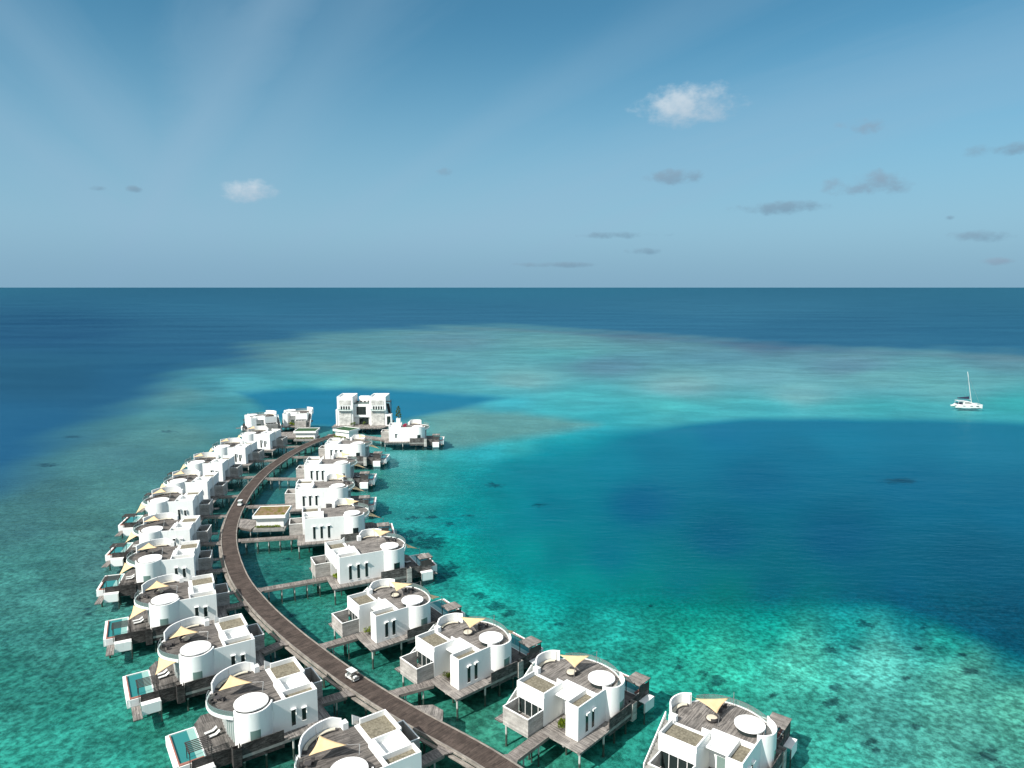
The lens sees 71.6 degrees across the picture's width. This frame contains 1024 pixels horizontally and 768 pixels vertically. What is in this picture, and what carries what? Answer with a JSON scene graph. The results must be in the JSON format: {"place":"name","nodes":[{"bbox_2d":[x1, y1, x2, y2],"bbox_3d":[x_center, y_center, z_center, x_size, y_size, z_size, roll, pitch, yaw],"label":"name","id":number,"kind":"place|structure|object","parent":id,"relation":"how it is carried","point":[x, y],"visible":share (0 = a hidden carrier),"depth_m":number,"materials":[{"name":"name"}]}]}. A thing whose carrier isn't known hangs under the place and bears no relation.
{"place":"outdoors","nodes":[
{"label":"outdoors","id":0,"kind":"place"},
{"bbox_2d":[0,288,1023,767],"bbox_3d":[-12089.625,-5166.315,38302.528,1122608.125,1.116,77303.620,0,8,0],"label":"sea","id":1,"kind":"structure","parent":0,"point":[802,508],"depth_m":284.49,"materials":[{"name":"teal liquid"}]},
{"bbox_2d":[94,538,219,608],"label":"overwater villa","id":2,"kind":"object","parent":1,"relation":"on","point":[184,560],"visible":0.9,"depth_m":180.87,"materials":[{"name":"white paint"}]},
{"bbox_2d":[118,563,133,582],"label":"shade sail","id":3,"kind":"object","parent":2,"relation":"on","point":[126,567],"visible":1,"depth_m":178.80,"materials":[{"name":"fabric"}]},
{"bbox_2d":[131,539,162,555],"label":"shade sail","id":4,"kind":"object","parent":2,"relation":"on","point":[148,546],"visible":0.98,"depth_m":184.84,"materials":[{"name":"fabric"}]},
{"bbox_2d":[101,512,218,572],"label":"overwater villa","id":5,"kind":"object","parent":1,"relation":"on","point":[176,529],"visible":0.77,"depth_m":203.94,"materials":[{"name":"white paint"}]},
{"bbox_2d":[124,532,136,546],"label":"shade sail","id":6,"kind":"object","parent":5,"relation":"on","point":[132,535],"visible":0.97,"depth_m":201.10,"materials":[{"name":"fabric"}]},
{"bbox_2d":[138,513,164,528],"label":"shade sail","id":7,"kind":"object","parent":5,"relation":"on","point":[153,518],"visible":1,"depth_m":206.94,"materials":[{"name":"fabric"}]},
{"bbox_2d":[115,486,218,540],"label":"overwater villa","id":8,"kind":"object","parent":1,"relation":"on","point":[180,503],"visible":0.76,"depth_m":227.91,"materials":[{"name":"white paint"}]},
{"bbox_2d":[103,573,233,658],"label":"overwater villa","id":9,"kind":"object","parent":1,"relation":"on","point":[205,596],"visible":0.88,"depth_m":158.13,"materials":[{"name":"white paint"}]},
{"bbox_2d":[127,606,146,631],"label":"shade sail","id":10,"kind":"object","parent":9,"relation":"on","point":[136,611],"visible":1,"depth_m":155.15,"materials":[{"name":"fabric"}]},
{"bbox_2d":[137,592,148,599],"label":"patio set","id":11,"kind":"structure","parent":9,"relation":"on","point":[143,595],"depth_m":159.81,"materials":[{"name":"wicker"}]},
{"bbox_2d":[138,578,176,595],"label":"shade sail","id":12,"kind":"object","parent":9,"relation":"on","point":[156,584],"visible":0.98,"depth_m":161.50,"materials":[{"name":"fabric"}]},
{"bbox_2d":[154,589,163,594],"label":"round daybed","id":13,"kind":"object","parent":9,"relation":"on","point":[158,592],"visible":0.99,"depth_m":162.06,"materials":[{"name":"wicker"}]},
{"bbox_2d":[194,606,198,615],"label":"window","id":14,"kind":"structure","parent":9,"relation":"in","point":[197,607],"depth_m":158.48,"materials":[{"name":"black glass"}]},
{"bbox_2d":[203,606,207,616],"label":"window","id":15,"kind":"structure","parent":9,"relation":"in","point":[205,607],"depth_m":159.37,"materials":[{"name":"black glass"}]},
{"bbox_2d":[137,469,233,513],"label":"overwater villa","id":16,"kind":"object","parent":1,"relation":"on","point":[212,486],"visible":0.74,"depth_m":254.41,"materials":[{"name":"white paint"}]},
{"bbox_2d":[123,613,265,721],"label":"overwater villa","id":17,"kind":"object","parent":1,"relation":"on","point":[199,664],"visible":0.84,"depth_m":136.31,"materials":[{"name":"white paint"}]},
{"bbox_2d":[153,658,174,687],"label":"shade sail","id":18,"kind":"object","parent":17,"relation":"on","point":[163,664],"visible":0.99,"depth_m":133.36,"materials":[{"name":"fabric"}]},
{"bbox_2d":[158,671,169,678],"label":"sun lounger","id":19,"kind":"object","parent":17,"relation":"on","point":[165,675],"visible":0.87,"depth_m":136.69,"materials":[{"name":"fabric"}]},
{"bbox_2d":[162,642,174,649],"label":"patio set","id":20,"kind":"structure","parent":17,"relation":"on","point":[168,644],"depth_m":138.19,"materials":[{"name":"wicker"}]},
{"bbox_2d":[160,622,207,644],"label":"shade sail","id":21,"kind":"object","parent":17,"relation":"on","point":[181,631],"visible":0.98,"depth_m":139.78,"materials":[{"name":"fabric"}]},
{"bbox_2d":[179,635,190,642],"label":"round daybed","id":22,"kind":"object","parent":17,"relation":"on","point":[183,638],"visible":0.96,"depth_m":140.62,"materials":[{"name":"fabric"}]},
{"bbox_2d":[231,654,235,664],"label":"window","id":23,"kind":"structure","parent":17,"relation":"in","point":[233,657],"depth_m":137.72,"materials":[{"name":"black glass"}]},
{"bbox_2d":[240,653,245,661],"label":"window","id":24,"kind":"structure","parent":17,"relation":"in","point":[243,656],"depth_m":138.67,"materials":[{"name":"black glass"}]},
{"bbox_2d":[165,452,247,486],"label":"overwater villa","id":25,"kind":"object","parent":1,"relation":"on","point":[227,468],"visible":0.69,"depth_m":280.18,"materials":[{"name":"white paint"}]},
{"bbox_2d":[201,541,220,556],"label":"jetty","id":26,"kind":"object","parent":1,"relation":"on","point":[210,544],"visible":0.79,"depth_m":208.13,"materials":[{"name":"wood"}]},
{"bbox_2d":[204,514,226,529],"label":"jetty","id":27,"kind":"object","parent":1,"relation":"on","point":[215,517],"visible":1,"depth_m":232.60,"materials":[{"name":"wood"}]},
{"bbox_2d":[206,568,226,584],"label":"jetty","id":28,"kind":"object","parent":1,"relation":"on","point":[214,571],"visible":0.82,"depth_m":187.81,"materials":[{"name":"wood"}]},
{"bbox_2d":[219,494,238,506],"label":"jetty","id":29,"kind":"object","parent":1,"relation":"on","point":[228,497],"visible":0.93,"depth_m":254.78,"materials":[{"name":"wood"}]},
{"bbox_2d":[225,601,247,614],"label":"jetty","id":30,"kind":"object","parent":1,"relation":"on","point":[234,607],"visible":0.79,"depth_m":167.28,"materials":[{"name":"wood"}]},
{"bbox_2d":[212,438,268,474],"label":"overwater villa","id":31,"kind":"object","parent":1,"relation":"on","point":[248,453],"visible":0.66,"depth_m":304.10,"materials":[{"name":"white paint"}]},
{"bbox_2d":[233,476,253,488],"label":"jetty","id":32,"kind":"object","parent":1,"relation":"on","point":[243,477],"visible":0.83,"depth_m":280.17,"materials":[{"name":"wood"}]},
{"bbox_2d":[165,657,329,767],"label":"overwater villa","id":33,"kind":"object","parent":1,"relation":"on","point":[250,721],"visible":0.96,"depth_m":119.22,"materials":[{"name":"white paint"}]},
{"bbox_2d":[204,726,217,734],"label":"sun lounger","id":34,"kind":"object","parent":33,"relation":"on","point":[214,729],"visible":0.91,"depth_m":119.63,"materials":[{"name":"fabric"}]},
{"bbox_2d":[209,729,219,737],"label":"sun lounger","id":35,"kind":"object","parent":33,"relation":"on","point":[216,733],"visible":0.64,"depth_m":118.67,"materials":[{"name":"fabric"}]},
{"bbox_2d":[210,693,225,704],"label":"patio set","id":36,"kind":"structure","parent":33,"relation":"on","point":[217,697],"depth_m":120.16,"materials":[{"name":"wicker"}]},
{"bbox_2d":[209,669,263,697],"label":"shade sail","id":37,"kind":"object","parent":33,"relation":"on","point":[232,681],"visible":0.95,"depth_m":122.02,"materials":[{"name":"fabric"}]},
{"bbox_2d":[291,707,296,725],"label":"window","id":38,"kind":"structure","parent":33,"relation":"in","point":[293,714],"depth_m":120.36,"materials":[{"name":"black glass"}]},
{"bbox_2d":[301,705,306,720],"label":"window","id":39,"kind":"structure","parent":33,"relation":"in","point":[304,709],"depth_m":121.36,"materials":[{"name":"black glass"}]},
{"bbox_2d":[237,519,259,538],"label":"timber platform","id":40,"kind":"structure","parent":1,"relation":"on","point":[249,525],"depth_m":223.54,"materials":[{"name":"wood"}]},
{"bbox_2d":[236,410,281,432],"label":"overwater villa","id":41,"kind":"object","parent":1,"relation":"on","point":[270,421],"visible":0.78,"depth_m":374.65,"materials":[{"name":"white paint"}]},
{"bbox_2d":[240,426,291,458],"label":"overwater villa","id":42,"kind":"object","parent":1,"relation":"on","point":[265,438],"visible":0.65,"depth_m":331.15,"materials":[{"name":"white paint"}]},
{"bbox_2d":[256,459,275,469],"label":"jetty","id":43,"kind":"object","parent":1,"relation":"on","point":[261,461],"visible":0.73,"depth_m":307.26,"materials":[{"name":"wood"}]},
{"bbox_2d":[237,535,297,554],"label":"jetty","id":44,"kind":"object","parent":1,"relation":"on","point":[268,539],"visible":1,"depth_m":212.21,"materials":[{"name":"wood"}]},
{"bbox_2d":[245,504,291,513],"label":"jetty","id":45,"kind":"object","parent":1,"relation":"on","point":[252,507],"visible":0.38,"depth_m":244.30,"materials":[{"name":"wood"}]},
{"bbox_2d":[252,505,291,540],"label":"pavilion","id":46,"kind":"structure","parent":1,"relation":"on","point":[270,519],"depth_m":222.50,"materials":[{"name":"white paint"}]},
{"bbox_2d":[258,639,288,662],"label":"jetty","id":47,"kind":"object","parent":1,"relation":"on","point":[273,647],"visible":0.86,"depth_m":148.12,"materials":[{"name":"wood"}]},
{"bbox_2d":[264,477,301,489],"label":"jetty","id":48,"kind":"object","parent":1,"relation":"on","point":[284,479],"visible":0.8,"depth_m":278.26,"materials":[{"name":"wood"}]},
{"bbox_2d":[279,445,300,453],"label":"jetty","id":49,"kind":"object","parent":1,"relation":"on","point":[285,447],"visible":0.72,"depth_m":334.03,"materials":[{"name":"wood"}]},
{"bbox_2d":[257,576,326,603],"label":"jetty","id":50,"kind":"object","parent":1,"relation":"on","point":[293,585],"visible":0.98,"depth_m":179.59,"materials":[{"name":"wood"}]},
{"bbox_2d":[281,427,309,444],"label":"timber platform","id":51,"kind":"structure","parent":1,"relation":"on","point":[290,435],"depth_m":362.04,"materials":[{"name":"wood"}]},
{"bbox_2d":[281,407,312,431],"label":"overwater villa","id":52,"kind":"object","parent":1,"relation":"on","point":[299,418],"visible":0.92,"depth_m":383.55,"materials":[{"name":"white paint"}]},
{"bbox_2d":[293,428,319,445],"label":"pavilion","id":53,"kind":"structure","parent":1,"relation":"on","point":[307,434],"depth_m":351.31,"materials":[{"name":"white paint"}]},
{"bbox_2d":[290,456,322,463],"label":"jetty","id":54,"kind":"object","parent":1,"relation":"on","point":[300,457],"visible":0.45,"depth_m":313.49,"materials":[{"name":"wood"}]},
{"bbox_2d":[285,473,376,517],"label":"overwater villa","id":55,"kind":"object","parent":1,"relation":"on","point":[327,492],"visible":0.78,"depth_m":242.28,"materials":[{"name":"white paint"}]},
{"bbox_2d":[296,452,376,491],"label":"overwater villa","id":56,"kind":"object","parent":1,"relation":"on","point":[318,468],"visible":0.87,"depth_m":274.45,"materials":[{"name":"white paint"}]},
{"bbox_2d":[318,688,355,716],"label":"jetty","id":57,"kind":"object","parent":1,"relation":"on","point":[334,698],"visible":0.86,"depth_m":130.09,"materials":[{"name":"wood"}]},
{"bbox_2d":[319,634,357,659],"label":"jetty","id":58,"kind":"object","parent":1,"relation":"on","point":[345,641],"visible":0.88,"depth_m":150.73,"materials":[{"name":"wood"}]},
{"bbox_2d":[289,498,394,558],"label":"overwater villa","id":59,"kind":"object","parent":1,"relation":"on","point":[315,525],"visible":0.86,"depth_m":211.65,"materials":[{"name":"white paint"}]},
{"bbox_2d":[312,526,315,539],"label":"window","id":60,"kind":"structure","parent":59,"relation":"in","point":[314,533],"depth_m":209.59,"materials":[{"name":"black glass"}]},
{"bbox_2d":[345,498,363,511],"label":"shade sail","id":61,"kind":"object","parent":59,"relation":"on","point":[349,501],"visible":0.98,"depth_m":221.34,"materials":[{"name":"fabric"}]},
{"bbox_2d":[333,426,359,439],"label":"pavilion","id":62,"kind":"structure","parent":1,"relation":"on","point":[346,432],"depth_m":354.41,"materials":[{"name":"white paint"}]},
{"bbox_2d":[318,435,389,469],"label":"overwater villa","id":63,"kind":"object","parent":1,"relation":"on","point":[356,447],"visible":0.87,"depth_m":308.39,"materials":[{"name":"white paint"}]},
{"bbox_2d":[327,434,385,441],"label":"timber platform","id":64,"kind":"structure","parent":1,"relation":"on","point":[373,438],"depth_m":352.45,"materials":[{"name":"wood"}]},
{"bbox_2d":[294,709,421,767],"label":"overwater villa","id":65,"kind":"object","parent":1,"relation":"on","point":[383,738],"visible":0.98,"depth_m":108.67,"materials":[{"name":"white paint"}]},
{"bbox_2d":[299,757,314,767],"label":"patio set","id":66,"kind":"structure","parent":65,"relation":"on","point":[308,763],"depth_m":103.74,"materials":[{"name":"wicker"}]},
{"bbox_2d":[297,727,359,764],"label":"shade sail","id":67,"kind":"object","parent":65,"relation":"on","point":[323,744],"visible":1,"depth_m":105.31,"materials":[{"name":"fabric"}]},
{"bbox_2d":[332,393,394,434],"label":"tall house","id":68,"kind":"structure","parent":1,"relation":"on","point":[373,411],"depth_m":384.44,"materials":[{"name":"paint"}]},
{"bbox_2d":[357,407,365,414],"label":"window","id":69,"kind":"structure","parent":68,"relation":"in","point":[360,410],"depth_m":386.16,"materials":[{"name":"black glass"}]},
{"bbox_2d":[359,418,368,423],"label":"entrance door","id":70,"kind":"structure","parent":68,"relation":"in","point":[361,420],"depth_m":388.05,"materials":[{"name":"black glass"}]},
{"bbox_2d":[219,433,522,767],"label":"boardwalk","id":71,"kind":"structure","parent":1,"relation":"on","point":[471,750],"depth_m":143.12,"materials":[{"name":"brown wood"}]},
{"bbox_2d":[345,667,358,682],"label":"buggy","id":72,"kind":"object","parent":71,"relation":"on","point":[354,677],"visible":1,"depth_m":135.28,"materials":[{"name":"white plastic"}]},
{"bbox_2d":[309,528,437,604],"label":"overwater villa","id":73,"kind":"object","parent":1,"relation":"on","point":[364,559],"visible":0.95,"depth_m":184.63,"materials":[{"name":"white paint"}]},
{"bbox_2d":[348,565,351,579],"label":"window","id":74,"kind":"structure","parent":73,"relation":"in","point":[350,566],"depth_m":180.37,"materials":[{"name":"black glass"}]},
{"bbox_2d":[357,563,359,578],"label":"window","id":75,"kind":"structure","parent":73,"relation":"in","point":[358,565],"depth_m":181.30,"materials":[{"name":"black glass"}]},
{"bbox_2d":[365,562,367,576],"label":"window","id":76,"kind":"structure","parent":73,"relation":"in","point":[366,563],"depth_m":182.23,"materials":[{"name":"black glass"}]},
{"bbox_2d":[372,528,390,544],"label":"shade sail","id":77,"kind":"object","parent":73,"relation":"on","point":[379,532],"visible":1,"depth_m":193.63,"materials":[{"name":"fabric"}]},
{"bbox_2d":[328,578,464,668],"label":"overwater villa","id":78,"kind":"object","parent":1,"relation":"on","point":[407,617],"visible":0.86,"depth_m":154.75,"materials":[{"name":"white paint"}]},
{"bbox_2d":[384,621,388,637],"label":"window","id":79,"kind":"structure","parent":78,"relation":"in","point":[386,623],"depth_m":150.84,"materials":[{"name":"black glass"}]},
{"bbox_2d":[392,619,395,635],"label":"window","id":80,"kind":"structure","parent":78,"relation":"in","point":[393,621],"depth_m":151.82,"materials":[{"name":"black glass"}]},
{"bbox_2d":[390,591,399,597],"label":"round daybed","id":81,"kind":"object","parent":78,"relation":"on","point":[396,594],"visible":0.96,"depth_m":160.73,"materials":[{"name":"fabric"}]},
{"bbox_2d":[389,581,420,599],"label":"shade sail","id":82,"kind":"object","parent":78,"relation":"on","point":[397,586],"visible":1,"depth_m":161.76,"materials":[{"name":"fabric"}]},
{"bbox_2d":[389,680,433,704],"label":"jetty","id":83,"kind":"object","parent":1,"relation":"on","point":[423,686],"visible":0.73,"depth_m":133.00,"materials":[{"name":"wood"}]},
{"bbox_2d":[381,419,443,450],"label":"overwater villa","id":84,"kind":"object","parent":1,"relation":"on","point":[413,432],"visible":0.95,"depth_m":345.02,"materials":[{"name":"white paint"}]},
{"bbox_2d":[415,705,443,720],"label":"timber platform","id":85,"kind":"structure","parent":1,"relation":"on","point":[435,711],"depth_m":126.02,"materials":[{"name":"wood"}]},
{"bbox_2d":[421,744,452,767],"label":"jetty","id":86,"kind":"object","parent":1,"relation":"on","point":[438,753],"visible":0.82,"depth_m":113.99,"materials":[{"name":"wood"}]},
{"bbox_2d":[394,613,542,720],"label":"overwater villa","id":87,"kind":"object","parent":1,"relation":"on","point":[477,660],"visible":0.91,"depth_m":137.91,"materials":[{"name":"white paint"}]},
{"bbox_2d":[442,671,449,680],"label":"garden shrub","id":88,"kind":"object","parent":87,"relation":"on","point":[447,675],"visible":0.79,"depth_m":135.65,"materials":[{"name":"green plant"}]},
{"bbox_2d":[463,628,472,635],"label":"round daybed","id":89,"kind":"object","parent":87,"relation":"on","point":[467,632],"visible":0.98,"depth_m":143.40,"materials":[{"name":"fabric"}]},
{"bbox_2d":[467,664,471,682],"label":"window","id":90,"kind":"structure","parent":87,"relation":"in","point":[468,666],"depth_m":133.58,"materials":[{"name":"black glass"}]},
{"bbox_2d":[457,614,493,628],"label":"shade sail","id":91,"kind":"object","parent":87,"relation":"on","point":[470,622],"visible":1,"depth_m":144.65,"materials":[{"name":"fabric"}]},
{"bbox_2d":[474,661,478,679],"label":"window","id":92,"kind":"structure","parent":87,"relation":"in","point":[475,663],"depth_m":134.73,"materials":[{"name":"black glass"}]},
{"bbox_2d":[478,622,487,629],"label":"patio set","id":93,"kind":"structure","parent":87,"relation":"on","point":[481,625],"depth_m":146.13,"materials":[{"name":"wicker"}]},
{"bbox_2d":[503,731,548,767],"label":"jetty","id":94,"kind":"object","parent":1,"relation":"on","point":[528,746],"visible":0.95,"depth_m":116.22,"materials":[{"name":"wood"}]},
{"bbox_2d":[495,650,654,767],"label":"overwater villa","id":95,"kind":"object","parent":1,"relation":"on","point":[592,702],"visible":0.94,"depth_m":123.12,"materials":[{"name":"white paint"}]},
{"bbox_2d":[557,718,565,729],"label":"garden shrub","id":96,"kind":"object","parent":95,"relation":"on","point":[561,722],"visible":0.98,"depth_m":119.73,"materials":[{"name":"green plant"}]},
{"bbox_2d":[566,667,576,676],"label":"round daybed","id":97,"kind":"object","parent":95,"relation":"on","point":[570,672],"visible":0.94,"depth_m":128.34,"materials":[{"name":"fabric"}]},
{"bbox_2d":[556,651,596,674],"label":"shade sail","id":98,"kind":"object","parent":95,"relation":"on","point":[574,661],"visible":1,"depth_m":129.79,"materials":[{"name":"fabric"}]},
{"bbox_2d":[585,711,590,732],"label":"window","id":99,"kind":"structure","parent":95,"relation":"in","point":[588,712],"depth_m":118.75,"materials":[{"name":"black glass"}]},
{"bbox_2d":[591,707,596,727],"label":"window","id":100,"kind":"structure","parent":95,"relation":"in","point":[593,708],"depth_m":119.95,"materials":[{"name":"black glass"}]},
{"bbox_2d":[643,692,796,767],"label":"overwater villa","id":101,"kind":"object","parent":1,"relation":"on","point":[739,736],"visible":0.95,"depth_m":110.91,"materials":[{"name":"white paint"}]},
{"bbox_2d":[690,695,733,726],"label":"shade sail","id":102,"kind":"object","parent":101,"relation":"on","point":[715,705],"visible":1,"depth_m":116.08,"materials":[{"name":"fabric"}]},
{"bbox_2d":[705,713,718,723],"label":"round daybed","id":103,"kind":"object","parent":101,"relation":"on","point":[712,718],"visible":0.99,"depth_m":114.56,"materials":[{"name":"fabric"}]},
{"bbox_2d":[716,756,724,767],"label":"entrance door","id":104,"kind":"structure","parent":101,"relation":"in","point":[720,761],"depth_m":110.04,"materials":[{"name":"teal glass"}]},
{"bbox_2d":[718,703,726,712],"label":"patio set","id":105,"kind":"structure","parent":101,"relation":"on","point":[724,706],"depth_m":117.86,"materials":[{"name":"wicker"}]},
{"bbox_2d":[0,0,1023,287],"label":"sky","id":106,"kind":"structure","parent":0,"point":[144,143],"materials":[{"name":"blue"}]},
{"label":"sea water","id":107,"kind":"structure","parent":0,"visible":0},
{"bbox_2d":[950,372,982,408],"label":"catamaran","id":108,"kind":"object","parent":107,"relation":"on","point":[962,404],"visible":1,"depth_m":455.13,"materials":[{"name":"white plastic"}]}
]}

